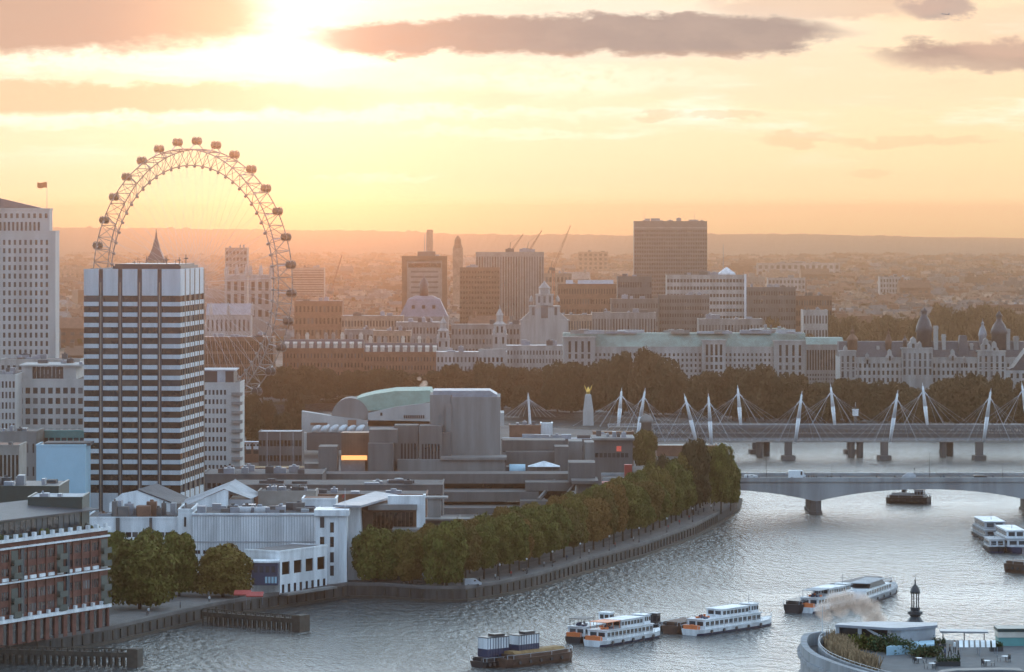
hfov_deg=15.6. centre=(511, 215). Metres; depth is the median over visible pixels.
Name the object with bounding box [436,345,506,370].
white palace
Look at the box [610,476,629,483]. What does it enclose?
plane tree
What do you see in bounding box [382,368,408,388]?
embankment tree
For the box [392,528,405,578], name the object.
plane tree
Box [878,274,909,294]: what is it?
hazy white block
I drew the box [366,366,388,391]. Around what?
embankment tree
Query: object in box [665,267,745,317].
banded civic block
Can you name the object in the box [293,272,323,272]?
window
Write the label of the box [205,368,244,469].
balcony block
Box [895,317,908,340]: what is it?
park tree
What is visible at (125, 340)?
window
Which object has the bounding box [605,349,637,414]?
embankment tree
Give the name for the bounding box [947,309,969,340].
park tree
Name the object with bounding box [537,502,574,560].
plane tree
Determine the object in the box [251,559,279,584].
blue shopfront
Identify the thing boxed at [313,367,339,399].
embankment tree
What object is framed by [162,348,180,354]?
window
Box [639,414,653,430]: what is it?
domed kiosk
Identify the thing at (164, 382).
window
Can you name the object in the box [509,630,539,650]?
storage tank
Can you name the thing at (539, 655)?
barge
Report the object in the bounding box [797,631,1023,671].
curved stone building
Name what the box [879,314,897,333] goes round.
park tree
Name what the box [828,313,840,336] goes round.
park tree
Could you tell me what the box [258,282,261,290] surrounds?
window
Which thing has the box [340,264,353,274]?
distant house
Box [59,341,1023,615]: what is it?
ground
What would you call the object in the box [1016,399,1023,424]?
embankment tree
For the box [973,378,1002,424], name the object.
embankment tree
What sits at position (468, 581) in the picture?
delivery van
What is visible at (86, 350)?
window
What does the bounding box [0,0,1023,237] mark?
sky
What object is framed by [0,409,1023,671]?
river
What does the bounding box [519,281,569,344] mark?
stone frontispiece
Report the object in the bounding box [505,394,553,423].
leaning mast
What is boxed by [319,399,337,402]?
embankment tree
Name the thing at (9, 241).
window
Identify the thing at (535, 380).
embankment tree
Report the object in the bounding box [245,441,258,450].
white train
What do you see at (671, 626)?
barge
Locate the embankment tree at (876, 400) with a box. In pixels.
[860,380,893,423]
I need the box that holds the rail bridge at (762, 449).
[652,425,1023,456]
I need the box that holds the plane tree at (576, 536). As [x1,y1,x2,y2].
[563,506,584,556]
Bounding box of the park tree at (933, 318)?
[927,311,939,340]
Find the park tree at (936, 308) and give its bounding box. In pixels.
[931,302,946,314]
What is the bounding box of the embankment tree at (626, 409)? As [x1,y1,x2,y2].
[615,401,638,413]
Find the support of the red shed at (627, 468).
on the ground at (567, 415)
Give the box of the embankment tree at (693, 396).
[681,374,717,419]
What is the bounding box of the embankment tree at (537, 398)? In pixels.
[530,388,554,411]
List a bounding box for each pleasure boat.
[971,516,1005,540]
[983,530,1005,552]
[993,525,1023,553]
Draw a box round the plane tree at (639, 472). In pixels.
[633,470,647,476]
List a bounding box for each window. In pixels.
[0,455,1,476]
[0,523,2,534]
[2,365,60,375]
[2,381,14,387]
[2,542,105,644]
[3,240,47,354]
[3,522,8,534]
[4,455,5,474]
[8,455,9,476]
[9,521,13,534]
[12,455,13,480]
[15,521,19,533]
[16,455,17,476]
[20,520,24,532]
[26,519,30,532]
[31,519,35,531]
[33,367,35,378]
[33,388,37,393]
[33,398,37,403]
[33,408,37,413]
[37,367,39,378]
[37,518,41,530]
[41,367,43,378]
[42,517,46,529]
[44,367,47,378]
[47,517,52,529]
[48,367,51,378]
[48,388,52,393]
[48,398,52,403]
[48,408,52,413]
[52,367,55,378]
[53,516,57,528]
[56,367,58,378]
[58,516,62,528]
[60,367,62,378]
[63,388,67,393]
[63,398,67,403]
[63,408,67,413]
[64,515,68,527]
[69,514,73,526]
[74,514,78,526]
[78,388,82,393]
[78,398,82,403]
[78,408,82,413]
[84,296,98,301]
[84,306,98,311]
[84,317,98,322]
[84,327,98,332]
[84,338,98,343]
[84,348,98,353]
[84,359,98,364]
[84,369,98,374]
[84,380,98,385]
[84,390,98,395]
[84,396,200,492]
[103,296,117,301]
[103,306,117,311]
[103,317,117,322]
[103,327,117,332]
[103,338,117,343]
[103,348,117,353]
[103,359,117,364]
[103,369,117,375]
[103,380,117,385]
[103,390,117,396]
[123,296,137,301]
[123,306,137,311]
[123,317,137,322]
[123,327,137,333]
[123,338,137,343]
[123,348,137,354]
[123,359,137,364]
[123,369,137,375]
[123,380,137,385]
[123,390,137,396]
[142,296,157,301]
[142,306,157,312]
[142,317,157,322]
[142,327,157,333]
[142,338,157,343]
[142,348,157,354]
[142,359,157,364]
[142,369,157,375]
[142,380,157,385]
[142,390,157,396]
[162,296,180,301]
[162,306,180,312]
[162,317,180,322]
[162,327,180,333]
[162,338,180,343]
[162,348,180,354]
[162,359,180,364]
[162,369,180,375]
[162,380,180,385]
[162,391,180,396]
[225,341,272,350]
[227,282,230,290]
[227,294,230,302]
[251,282,254,290]
[251,294,254,303]
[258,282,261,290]
[258,294,261,303]
[265,282,268,290]
[265,294,268,303]
[282,561,288,574]
[293,270,323,270]
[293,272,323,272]
[293,274,323,275]
[293,277,323,277]
[293,279,323,279]
[293,282,323,282]
[293,284,323,284]
[293,286,323,286]
[293,289,323,289]
[294,560,300,572]
[306,558,311,570]
[317,556,323,569]
[320,517,323,527]
[330,522,333,532]
[330,537,333,546]
[330,552,333,561]
[330,566,333,575]
[373,512,376,528]
[377,512,380,528]
[381,512,384,527]
[385,512,388,528]
[390,512,392,528]
[394,512,396,526]
[398,512,400,526]
[401,443,402,458]
[402,512,404,526]
[404,443,405,458]
[406,512,408,526]
[408,263,440,266]
[410,512,412,526]
[411,271,437,272]
[411,276,437,277]
[411,281,437,282]
[411,286,437,287]
[411,443,412,458]
[414,443,415,458]
[425,444,426,458]
[428,444,429,458]
[431,444,432,458]
[460,271,498,303]
[500,257,500,308]
[503,257,503,311]
[505,257,506,315]
[508,257,508,315]
[511,257,511,315]
[513,257,513,315]
[516,257,516,319]
[518,257,519,317]
[521,257,521,317]
[524,257,524,315]
[526,257,527,313]
[529,257,529,304]
[532,257,532,304]
[534,257,534,304]
[537,257,537,293]
[539,257,540,286]
[541,305,547,317]
[559,289,615,303]
[581,341,583,351]
[595,353,769,377]
[635,230,706,297]
[638,303,657,307]
[660,299,708,316]
[667,279,743,311]
[710,344,712,354]
[715,344,717,354]
[746,291,794,294]
[779,345,781,355]
[792,345,794,355]
[856,363,1008,381]
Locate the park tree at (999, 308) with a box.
[992,304,1005,318]
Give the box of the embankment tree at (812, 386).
[794,381,822,421]
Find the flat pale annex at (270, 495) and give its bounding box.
[258,484,317,506]
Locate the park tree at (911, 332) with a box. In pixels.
[906,317,919,340]
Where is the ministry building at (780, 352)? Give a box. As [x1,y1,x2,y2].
[562,329,805,380]
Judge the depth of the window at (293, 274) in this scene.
4200.58 m
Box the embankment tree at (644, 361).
[626,346,662,414]
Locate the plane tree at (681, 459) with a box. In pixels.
[677,452,698,514]
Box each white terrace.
[760,325,785,331]
[801,307,827,336]
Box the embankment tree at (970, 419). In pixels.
[953,400,976,424]
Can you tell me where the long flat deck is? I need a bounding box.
[229,478,444,515]
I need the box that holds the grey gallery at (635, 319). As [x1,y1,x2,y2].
[591,308,655,331]
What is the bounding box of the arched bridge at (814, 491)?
[601,473,1023,514]
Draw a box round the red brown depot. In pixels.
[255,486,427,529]
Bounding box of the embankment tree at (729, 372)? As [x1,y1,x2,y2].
[721,365,742,419]
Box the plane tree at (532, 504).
[520,501,542,508]
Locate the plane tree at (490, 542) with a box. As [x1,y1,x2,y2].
[475,522,499,578]
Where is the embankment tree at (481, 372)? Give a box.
[470,359,494,387]
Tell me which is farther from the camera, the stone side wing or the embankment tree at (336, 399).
the embankment tree at (336, 399)
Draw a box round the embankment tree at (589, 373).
[578,361,605,412]
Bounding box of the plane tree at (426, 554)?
[421,526,458,585]
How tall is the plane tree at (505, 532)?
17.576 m
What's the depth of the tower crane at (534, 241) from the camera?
3249.79 m
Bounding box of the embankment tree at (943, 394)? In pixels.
[925,377,962,424]
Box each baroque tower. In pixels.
[436,315,450,350]
[492,305,507,349]
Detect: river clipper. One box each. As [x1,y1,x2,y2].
[830,574,891,586]
[850,577,897,605]
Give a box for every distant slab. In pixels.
[225,244,248,302]
[291,265,324,296]
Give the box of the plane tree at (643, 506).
[631,492,648,537]
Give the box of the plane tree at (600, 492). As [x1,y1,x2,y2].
[591,485,619,546]
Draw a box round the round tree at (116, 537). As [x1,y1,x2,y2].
[108,530,127,577]
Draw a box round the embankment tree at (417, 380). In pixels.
[401,372,430,386]
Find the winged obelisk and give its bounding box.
[583,385,593,425]
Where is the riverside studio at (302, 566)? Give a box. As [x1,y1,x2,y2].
[244,543,336,595]
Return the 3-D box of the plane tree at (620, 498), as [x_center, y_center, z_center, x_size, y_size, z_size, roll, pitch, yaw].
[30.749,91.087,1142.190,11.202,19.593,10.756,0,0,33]
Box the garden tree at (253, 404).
[245,391,261,429]
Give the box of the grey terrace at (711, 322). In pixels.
[697,313,762,331]
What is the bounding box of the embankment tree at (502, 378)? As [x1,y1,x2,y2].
[485,363,518,410]
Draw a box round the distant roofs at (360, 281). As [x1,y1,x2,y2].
[59,251,1023,336]
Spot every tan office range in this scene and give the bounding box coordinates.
[341,311,403,338]
[373,325,411,342]
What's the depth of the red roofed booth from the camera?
1500.00 m
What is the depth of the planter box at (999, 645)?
516.76 m
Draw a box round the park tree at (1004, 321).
[1002,319,1013,340]
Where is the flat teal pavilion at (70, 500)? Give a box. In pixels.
[27,491,89,525]
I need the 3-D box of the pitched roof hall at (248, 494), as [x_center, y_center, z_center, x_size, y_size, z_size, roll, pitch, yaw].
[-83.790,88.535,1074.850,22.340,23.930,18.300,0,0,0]
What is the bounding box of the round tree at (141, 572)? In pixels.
[108,532,179,608]
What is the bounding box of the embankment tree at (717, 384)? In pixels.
[697,370,727,416]
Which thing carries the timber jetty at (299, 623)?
in the river
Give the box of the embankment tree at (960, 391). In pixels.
[938,377,974,424]
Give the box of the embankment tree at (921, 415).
[909,387,941,424]
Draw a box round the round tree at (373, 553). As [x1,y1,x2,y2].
[350,524,398,581]
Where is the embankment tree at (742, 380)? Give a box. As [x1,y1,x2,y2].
[727,366,757,421]
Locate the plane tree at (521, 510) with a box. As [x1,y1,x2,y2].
[509,504,530,515]
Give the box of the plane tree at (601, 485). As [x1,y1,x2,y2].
[589,482,606,487]
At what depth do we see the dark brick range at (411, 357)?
2100.02 m
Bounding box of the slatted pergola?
[958,640,997,655]
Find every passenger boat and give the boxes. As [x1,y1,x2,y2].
[565,605,613,642]
[583,607,659,646]
[681,602,771,635]
[799,573,856,612]
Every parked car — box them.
[744,475,757,477]
[973,475,986,477]
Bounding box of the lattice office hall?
[205,331,275,394]
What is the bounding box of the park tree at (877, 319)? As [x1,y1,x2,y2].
[870,315,882,330]
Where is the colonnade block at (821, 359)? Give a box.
[804,337,842,385]
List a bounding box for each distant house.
[59,265,85,276]
[59,298,73,307]
[59,309,71,317]
[59,314,83,347]
[59,327,60,348]
[60,275,80,282]
[65,342,83,357]
[72,285,83,303]
[194,261,208,270]
[205,269,211,282]
[205,285,224,302]
[212,284,223,288]
[272,315,291,327]
[273,297,293,306]
[285,326,293,338]
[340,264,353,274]
[355,267,375,271]
[368,290,394,299]
[375,283,401,290]
[378,289,395,292]
[385,280,401,284]
[449,315,459,323]
[463,255,475,264]
[468,311,509,323]
[507,316,519,323]
[561,269,590,279]
[562,264,575,270]
[574,269,597,277]
[610,270,632,275]
[725,263,752,274]
[738,258,757,265]
[746,273,764,285]
[762,269,794,279]
[799,266,829,280]
[821,285,843,292]
[832,310,847,322]
[856,265,867,269]
[858,316,872,323]
[869,262,880,266]
[869,303,886,309]
[876,311,905,320]
[897,277,930,293]
[922,304,961,312]
[927,274,958,283]
[928,271,941,276]
[954,264,976,269]
[959,273,986,285]
[963,290,992,296]
[983,285,1018,293]
[985,272,997,277]
[985,280,1003,284]
[991,277,1008,281]
[991,292,1018,296]
[1003,277,1023,286]
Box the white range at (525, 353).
[506,339,562,370]
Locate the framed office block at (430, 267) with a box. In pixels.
[402,251,446,311]
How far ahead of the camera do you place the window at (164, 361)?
1143.62 m
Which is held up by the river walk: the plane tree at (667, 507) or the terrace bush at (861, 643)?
the plane tree at (667, 507)
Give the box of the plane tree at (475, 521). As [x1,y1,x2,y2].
[462,518,484,572]
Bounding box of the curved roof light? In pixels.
[938,667,1023,671]
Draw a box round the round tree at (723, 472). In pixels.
[705,442,736,513]
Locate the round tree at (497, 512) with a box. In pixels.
[492,505,509,565]
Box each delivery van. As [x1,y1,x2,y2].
[461,578,481,586]
[788,470,805,477]
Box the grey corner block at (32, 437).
[0,424,44,480]
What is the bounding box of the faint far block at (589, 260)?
[578,250,607,269]
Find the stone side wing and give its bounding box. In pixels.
[0,368,22,428]
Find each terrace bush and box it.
[845,632,876,649]
[866,633,905,652]
[878,637,919,654]
[902,642,946,657]
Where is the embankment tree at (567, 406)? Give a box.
[558,391,583,412]
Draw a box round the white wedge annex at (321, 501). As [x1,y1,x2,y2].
[301,495,337,506]
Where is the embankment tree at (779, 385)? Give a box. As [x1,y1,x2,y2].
[763,371,794,421]
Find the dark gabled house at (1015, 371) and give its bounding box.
[1006,348,1023,388]
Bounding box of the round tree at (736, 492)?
[724,462,740,510]
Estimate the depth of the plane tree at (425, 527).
1026.84 m
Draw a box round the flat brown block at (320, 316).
[294,296,343,338]
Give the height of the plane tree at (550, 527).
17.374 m
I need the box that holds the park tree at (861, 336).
[854,328,870,340]
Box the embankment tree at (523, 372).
[515,367,541,409]
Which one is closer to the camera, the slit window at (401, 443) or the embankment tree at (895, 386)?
the slit window at (401, 443)
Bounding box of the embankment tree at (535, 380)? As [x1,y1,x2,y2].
[520,370,543,411]
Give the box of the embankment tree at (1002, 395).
[985,373,1017,424]
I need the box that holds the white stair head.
[540,422,552,435]
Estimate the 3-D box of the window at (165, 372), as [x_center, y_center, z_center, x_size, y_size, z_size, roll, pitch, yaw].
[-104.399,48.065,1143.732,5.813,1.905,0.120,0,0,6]
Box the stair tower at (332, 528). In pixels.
[314,507,350,583]
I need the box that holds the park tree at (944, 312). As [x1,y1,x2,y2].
[935,306,954,340]
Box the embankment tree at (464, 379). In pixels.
[446,368,474,387]
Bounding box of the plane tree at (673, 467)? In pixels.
[664,457,686,522]
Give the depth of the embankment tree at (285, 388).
2016.75 m
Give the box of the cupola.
[907,578,923,621]
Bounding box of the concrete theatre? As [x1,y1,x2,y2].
[305,388,597,513]
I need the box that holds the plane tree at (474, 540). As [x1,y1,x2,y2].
[459,522,483,577]
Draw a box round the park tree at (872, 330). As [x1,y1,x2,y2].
[859,319,877,340]
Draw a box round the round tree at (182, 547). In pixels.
[163,530,201,595]
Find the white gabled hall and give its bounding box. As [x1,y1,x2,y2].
[109,483,188,511]
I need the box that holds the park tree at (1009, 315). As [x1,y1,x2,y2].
[1000,307,1018,335]
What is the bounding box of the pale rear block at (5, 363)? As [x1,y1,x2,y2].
[0,352,83,375]
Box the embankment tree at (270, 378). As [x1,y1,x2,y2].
[266,366,291,400]
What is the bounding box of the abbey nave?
[206,302,253,335]
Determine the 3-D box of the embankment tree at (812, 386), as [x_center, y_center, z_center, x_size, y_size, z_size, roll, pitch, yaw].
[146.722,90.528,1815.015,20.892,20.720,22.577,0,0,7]
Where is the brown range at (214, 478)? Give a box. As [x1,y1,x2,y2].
[205,463,326,504]
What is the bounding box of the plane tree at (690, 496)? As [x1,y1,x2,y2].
[675,468,696,520]
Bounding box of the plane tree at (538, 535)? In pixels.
[526,518,546,567]
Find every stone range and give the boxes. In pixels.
[396,317,439,342]
[451,319,519,350]
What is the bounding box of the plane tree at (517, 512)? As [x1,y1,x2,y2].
[510,509,522,516]
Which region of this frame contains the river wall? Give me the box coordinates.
[0,497,742,659]
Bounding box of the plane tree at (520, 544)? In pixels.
[500,512,530,572]
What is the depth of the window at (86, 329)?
1146.13 m
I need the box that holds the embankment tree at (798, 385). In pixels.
[782,371,809,420]
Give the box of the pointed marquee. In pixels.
[528,461,559,470]
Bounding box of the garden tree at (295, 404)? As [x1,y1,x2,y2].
[284,391,305,429]
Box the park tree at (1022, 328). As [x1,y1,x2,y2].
[1019,317,1023,340]
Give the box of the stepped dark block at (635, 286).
[617,274,651,297]
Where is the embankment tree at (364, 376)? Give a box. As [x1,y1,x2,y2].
[353,370,370,393]
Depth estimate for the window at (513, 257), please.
3149.93 m
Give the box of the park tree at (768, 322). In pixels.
[765,316,780,327]
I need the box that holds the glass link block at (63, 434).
[40,428,83,441]
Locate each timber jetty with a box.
[0,645,142,667]
[202,608,309,631]
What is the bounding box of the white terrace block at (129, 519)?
[90,499,177,544]
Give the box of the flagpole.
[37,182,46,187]
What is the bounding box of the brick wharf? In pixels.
[0,500,111,646]
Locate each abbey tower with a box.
[224,263,247,302]
[248,263,272,335]
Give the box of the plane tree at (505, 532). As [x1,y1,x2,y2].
[484,514,515,575]
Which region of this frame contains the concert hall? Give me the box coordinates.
[302,387,503,449]
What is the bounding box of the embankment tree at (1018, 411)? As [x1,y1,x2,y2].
[1004,392,1023,424]
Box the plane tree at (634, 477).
[624,471,645,482]
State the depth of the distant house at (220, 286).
4598.62 m
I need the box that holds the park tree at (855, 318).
[844,315,861,329]
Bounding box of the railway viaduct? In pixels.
[245,442,258,462]
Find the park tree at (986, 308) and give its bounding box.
[976,302,993,317]
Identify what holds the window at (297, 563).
in the riverside studio at (302, 566)
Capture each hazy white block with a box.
[756,261,839,274]
[767,275,804,291]
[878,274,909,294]
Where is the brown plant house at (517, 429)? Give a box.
[509,420,540,436]
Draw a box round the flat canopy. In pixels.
[939,629,987,644]
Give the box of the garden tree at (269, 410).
[259,399,276,429]
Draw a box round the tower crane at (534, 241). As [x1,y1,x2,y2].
[526,230,541,248]
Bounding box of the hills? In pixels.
[52,226,1023,270]
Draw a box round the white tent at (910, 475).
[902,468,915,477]
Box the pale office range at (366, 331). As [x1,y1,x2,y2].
[344,325,374,344]
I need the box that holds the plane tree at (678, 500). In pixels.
[665,484,683,525]
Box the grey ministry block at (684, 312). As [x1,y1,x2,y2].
[658,291,709,331]
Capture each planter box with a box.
[932,635,945,647]
[936,653,960,665]
[989,639,1002,651]
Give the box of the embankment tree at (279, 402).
[273,401,284,404]
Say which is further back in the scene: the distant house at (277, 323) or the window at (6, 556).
the distant house at (277, 323)
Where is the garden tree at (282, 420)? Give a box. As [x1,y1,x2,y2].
[272,411,291,429]
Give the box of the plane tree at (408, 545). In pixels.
[395,529,425,583]
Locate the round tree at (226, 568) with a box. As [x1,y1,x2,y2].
[195,543,254,596]
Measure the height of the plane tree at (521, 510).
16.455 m
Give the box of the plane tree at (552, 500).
[545,495,568,506]
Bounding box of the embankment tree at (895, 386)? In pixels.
[886,381,910,422]
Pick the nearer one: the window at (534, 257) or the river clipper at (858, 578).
the river clipper at (858, 578)
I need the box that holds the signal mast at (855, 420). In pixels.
[854,406,856,424]
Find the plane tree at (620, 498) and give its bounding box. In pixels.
[606,482,629,543]
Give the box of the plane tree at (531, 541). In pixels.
[518,517,534,569]
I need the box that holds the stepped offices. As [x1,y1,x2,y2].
[610,294,657,331]
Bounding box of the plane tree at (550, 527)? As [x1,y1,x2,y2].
[520,506,563,563]
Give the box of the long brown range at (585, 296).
[557,280,616,313]
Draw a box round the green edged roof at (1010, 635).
[994,626,1023,645]
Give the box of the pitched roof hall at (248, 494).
[184,480,257,506]
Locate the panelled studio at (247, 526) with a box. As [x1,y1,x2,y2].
[192,500,320,571]
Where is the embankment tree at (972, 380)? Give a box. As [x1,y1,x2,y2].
[954,372,987,424]
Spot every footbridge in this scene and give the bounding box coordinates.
[573,383,1023,453]
[610,390,1023,459]
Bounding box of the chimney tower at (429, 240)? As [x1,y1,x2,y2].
[427,230,432,250]
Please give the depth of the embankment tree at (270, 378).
2021.40 m
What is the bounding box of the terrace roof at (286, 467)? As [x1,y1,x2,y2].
[240,465,304,468]
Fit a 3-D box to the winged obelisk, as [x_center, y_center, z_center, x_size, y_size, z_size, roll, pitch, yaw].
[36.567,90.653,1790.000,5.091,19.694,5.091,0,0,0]
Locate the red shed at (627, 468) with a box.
[602,464,631,483]
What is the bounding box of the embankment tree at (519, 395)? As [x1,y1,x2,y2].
[510,384,538,411]
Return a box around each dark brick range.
[283,332,363,375]
[364,336,438,375]
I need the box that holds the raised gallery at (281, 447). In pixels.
[258,429,303,465]
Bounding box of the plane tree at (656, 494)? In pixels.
[634,480,664,532]
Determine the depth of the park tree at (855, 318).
3025.88 m
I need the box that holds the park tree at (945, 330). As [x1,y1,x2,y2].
[939,316,954,340]
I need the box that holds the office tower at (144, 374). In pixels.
[84,255,204,511]
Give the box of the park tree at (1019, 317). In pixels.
[1015,314,1023,340]
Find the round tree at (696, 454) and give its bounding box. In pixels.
[680,436,711,514]
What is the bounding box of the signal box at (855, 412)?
[852,402,858,415]
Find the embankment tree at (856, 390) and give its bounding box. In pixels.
[843,377,868,422]
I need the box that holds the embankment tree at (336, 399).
[332,395,357,402]
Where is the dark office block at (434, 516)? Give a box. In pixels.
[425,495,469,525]
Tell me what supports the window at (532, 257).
in the ribbed office slab
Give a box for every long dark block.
[746,283,795,331]
[796,292,831,331]
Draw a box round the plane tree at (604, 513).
[583,497,611,549]
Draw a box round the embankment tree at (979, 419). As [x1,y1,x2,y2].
[975,396,998,423]
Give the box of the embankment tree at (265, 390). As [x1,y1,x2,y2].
[247,370,271,399]
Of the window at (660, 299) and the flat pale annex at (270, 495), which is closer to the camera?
the flat pale annex at (270, 495)
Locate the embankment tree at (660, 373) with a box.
[643,355,682,416]
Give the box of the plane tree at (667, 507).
[641,478,672,529]
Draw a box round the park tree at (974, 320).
[966,305,982,340]
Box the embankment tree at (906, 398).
[887,387,923,424]
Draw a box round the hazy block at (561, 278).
[544,270,571,304]
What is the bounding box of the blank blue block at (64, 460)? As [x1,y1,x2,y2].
[36,441,93,512]
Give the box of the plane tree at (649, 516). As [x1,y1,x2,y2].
[637,485,656,534]
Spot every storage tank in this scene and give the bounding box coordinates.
[477,633,508,657]
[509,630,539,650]
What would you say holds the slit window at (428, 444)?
in the concrete theatre
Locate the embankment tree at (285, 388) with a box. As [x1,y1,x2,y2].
[271,368,306,398]
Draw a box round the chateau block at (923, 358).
[835,308,1023,389]
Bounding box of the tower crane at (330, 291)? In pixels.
[326,255,341,297]
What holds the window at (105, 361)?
in the office tower at (144, 374)
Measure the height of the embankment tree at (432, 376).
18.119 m
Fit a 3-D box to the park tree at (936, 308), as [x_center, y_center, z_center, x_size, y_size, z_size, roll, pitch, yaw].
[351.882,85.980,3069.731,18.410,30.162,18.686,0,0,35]
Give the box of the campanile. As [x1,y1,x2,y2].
[452,236,462,303]
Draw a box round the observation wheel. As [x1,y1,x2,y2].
[91,137,296,395]
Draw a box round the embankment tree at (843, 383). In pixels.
[832,376,852,421]
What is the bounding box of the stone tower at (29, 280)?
[0,198,59,358]
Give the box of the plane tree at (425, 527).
[417,522,438,580]
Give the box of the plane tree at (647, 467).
[642,460,655,471]
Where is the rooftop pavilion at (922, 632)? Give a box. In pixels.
[835,621,937,654]
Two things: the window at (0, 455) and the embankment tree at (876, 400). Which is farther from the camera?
the embankment tree at (876, 400)
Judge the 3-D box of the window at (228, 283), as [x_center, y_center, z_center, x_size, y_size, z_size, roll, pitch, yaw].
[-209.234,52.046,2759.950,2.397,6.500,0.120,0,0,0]
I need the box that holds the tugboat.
[886,489,930,503]
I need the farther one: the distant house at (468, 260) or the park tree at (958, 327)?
the distant house at (468, 260)
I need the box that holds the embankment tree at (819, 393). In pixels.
[807,381,843,423]
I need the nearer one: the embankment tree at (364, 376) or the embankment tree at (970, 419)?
the embankment tree at (970, 419)
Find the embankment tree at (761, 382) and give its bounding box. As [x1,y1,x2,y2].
[745,363,778,421]
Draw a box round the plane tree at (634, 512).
[614,480,645,540]
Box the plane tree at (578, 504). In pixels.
[561,495,588,554]
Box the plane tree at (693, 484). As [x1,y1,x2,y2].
[681,470,697,517]
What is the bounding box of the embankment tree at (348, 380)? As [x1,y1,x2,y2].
[336,369,362,395]
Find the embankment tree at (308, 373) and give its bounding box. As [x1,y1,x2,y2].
[293,365,323,398]
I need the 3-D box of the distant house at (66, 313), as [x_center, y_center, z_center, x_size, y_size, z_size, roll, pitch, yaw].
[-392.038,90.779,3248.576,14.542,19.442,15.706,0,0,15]
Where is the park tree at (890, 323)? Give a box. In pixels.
[878,314,900,340]
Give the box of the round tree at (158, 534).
[136,526,163,545]
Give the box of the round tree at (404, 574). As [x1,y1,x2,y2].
[392,557,422,583]
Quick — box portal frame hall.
[333,491,425,579]
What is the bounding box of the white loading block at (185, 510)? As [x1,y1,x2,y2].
[178,503,197,537]
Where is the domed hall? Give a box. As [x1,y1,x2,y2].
[400,277,448,329]
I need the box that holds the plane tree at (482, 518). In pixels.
[474,511,492,569]
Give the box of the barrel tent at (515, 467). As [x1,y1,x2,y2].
[506,464,524,470]
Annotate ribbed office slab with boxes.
[476,248,543,319]
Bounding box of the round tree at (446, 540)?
[422,521,469,585]
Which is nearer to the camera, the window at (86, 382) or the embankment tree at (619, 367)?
the window at (86, 382)
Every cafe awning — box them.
[234,590,250,602]
[246,592,263,604]
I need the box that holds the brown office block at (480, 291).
[460,264,499,323]
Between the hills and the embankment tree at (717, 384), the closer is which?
the embankment tree at (717, 384)
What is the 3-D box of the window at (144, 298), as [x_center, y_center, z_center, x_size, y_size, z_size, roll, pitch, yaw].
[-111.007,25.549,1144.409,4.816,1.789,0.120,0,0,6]
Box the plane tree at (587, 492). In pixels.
[582,487,595,496]
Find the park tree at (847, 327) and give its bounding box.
[840,317,859,340]
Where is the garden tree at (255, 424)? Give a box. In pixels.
[245,413,265,440]
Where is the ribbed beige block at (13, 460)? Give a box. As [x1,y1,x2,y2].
[0,441,26,480]
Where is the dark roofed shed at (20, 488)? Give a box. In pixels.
[0,474,69,502]
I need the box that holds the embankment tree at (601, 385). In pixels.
[589,355,616,413]
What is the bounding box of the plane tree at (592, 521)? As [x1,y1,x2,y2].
[583,501,602,551]
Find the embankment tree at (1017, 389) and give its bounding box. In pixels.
[1013,380,1023,406]
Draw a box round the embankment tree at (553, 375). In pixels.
[540,360,569,412]
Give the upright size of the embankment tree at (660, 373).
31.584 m
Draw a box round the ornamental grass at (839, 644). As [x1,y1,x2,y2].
[822,629,883,669]
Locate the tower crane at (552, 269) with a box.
[549,226,570,304]
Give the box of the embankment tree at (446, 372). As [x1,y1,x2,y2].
[437,363,461,387]
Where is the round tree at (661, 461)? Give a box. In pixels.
[655,454,676,469]
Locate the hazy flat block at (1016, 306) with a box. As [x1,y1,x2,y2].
[973,302,1023,310]
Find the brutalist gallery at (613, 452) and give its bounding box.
[591,430,634,483]
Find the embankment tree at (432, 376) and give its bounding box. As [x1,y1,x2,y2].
[423,370,443,389]
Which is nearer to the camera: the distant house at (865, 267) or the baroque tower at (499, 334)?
the baroque tower at (499, 334)
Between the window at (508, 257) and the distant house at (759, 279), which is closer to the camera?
the window at (508, 257)
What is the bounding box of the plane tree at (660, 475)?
[646,464,675,527]
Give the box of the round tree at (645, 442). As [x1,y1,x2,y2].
[633,428,657,465]
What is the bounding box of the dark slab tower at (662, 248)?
[633,211,706,297]
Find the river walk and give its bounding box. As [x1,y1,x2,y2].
[109,500,725,624]
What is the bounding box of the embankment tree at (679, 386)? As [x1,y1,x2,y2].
[664,368,688,416]
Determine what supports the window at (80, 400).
in the stone office block at (52, 398)
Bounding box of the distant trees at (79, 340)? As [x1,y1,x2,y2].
[60,257,1021,346]
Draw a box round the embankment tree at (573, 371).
[556,360,584,412]
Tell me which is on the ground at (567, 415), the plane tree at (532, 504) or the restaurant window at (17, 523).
the plane tree at (532, 504)
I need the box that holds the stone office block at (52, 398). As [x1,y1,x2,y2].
[19,357,83,428]
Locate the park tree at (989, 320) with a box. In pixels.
[975,311,995,340]
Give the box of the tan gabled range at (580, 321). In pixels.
[562,312,591,331]
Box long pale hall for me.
[501,432,606,470]
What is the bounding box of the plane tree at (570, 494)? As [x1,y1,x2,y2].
[561,490,585,501]
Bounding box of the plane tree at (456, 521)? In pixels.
[442,519,462,525]
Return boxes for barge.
[470,655,504,667]
[496,645,572,667]
[648,612,677,630]
[662,615,695,633]
[783,594,808,612]
[1004,559,1023,573]
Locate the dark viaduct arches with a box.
[656,443,717,455]

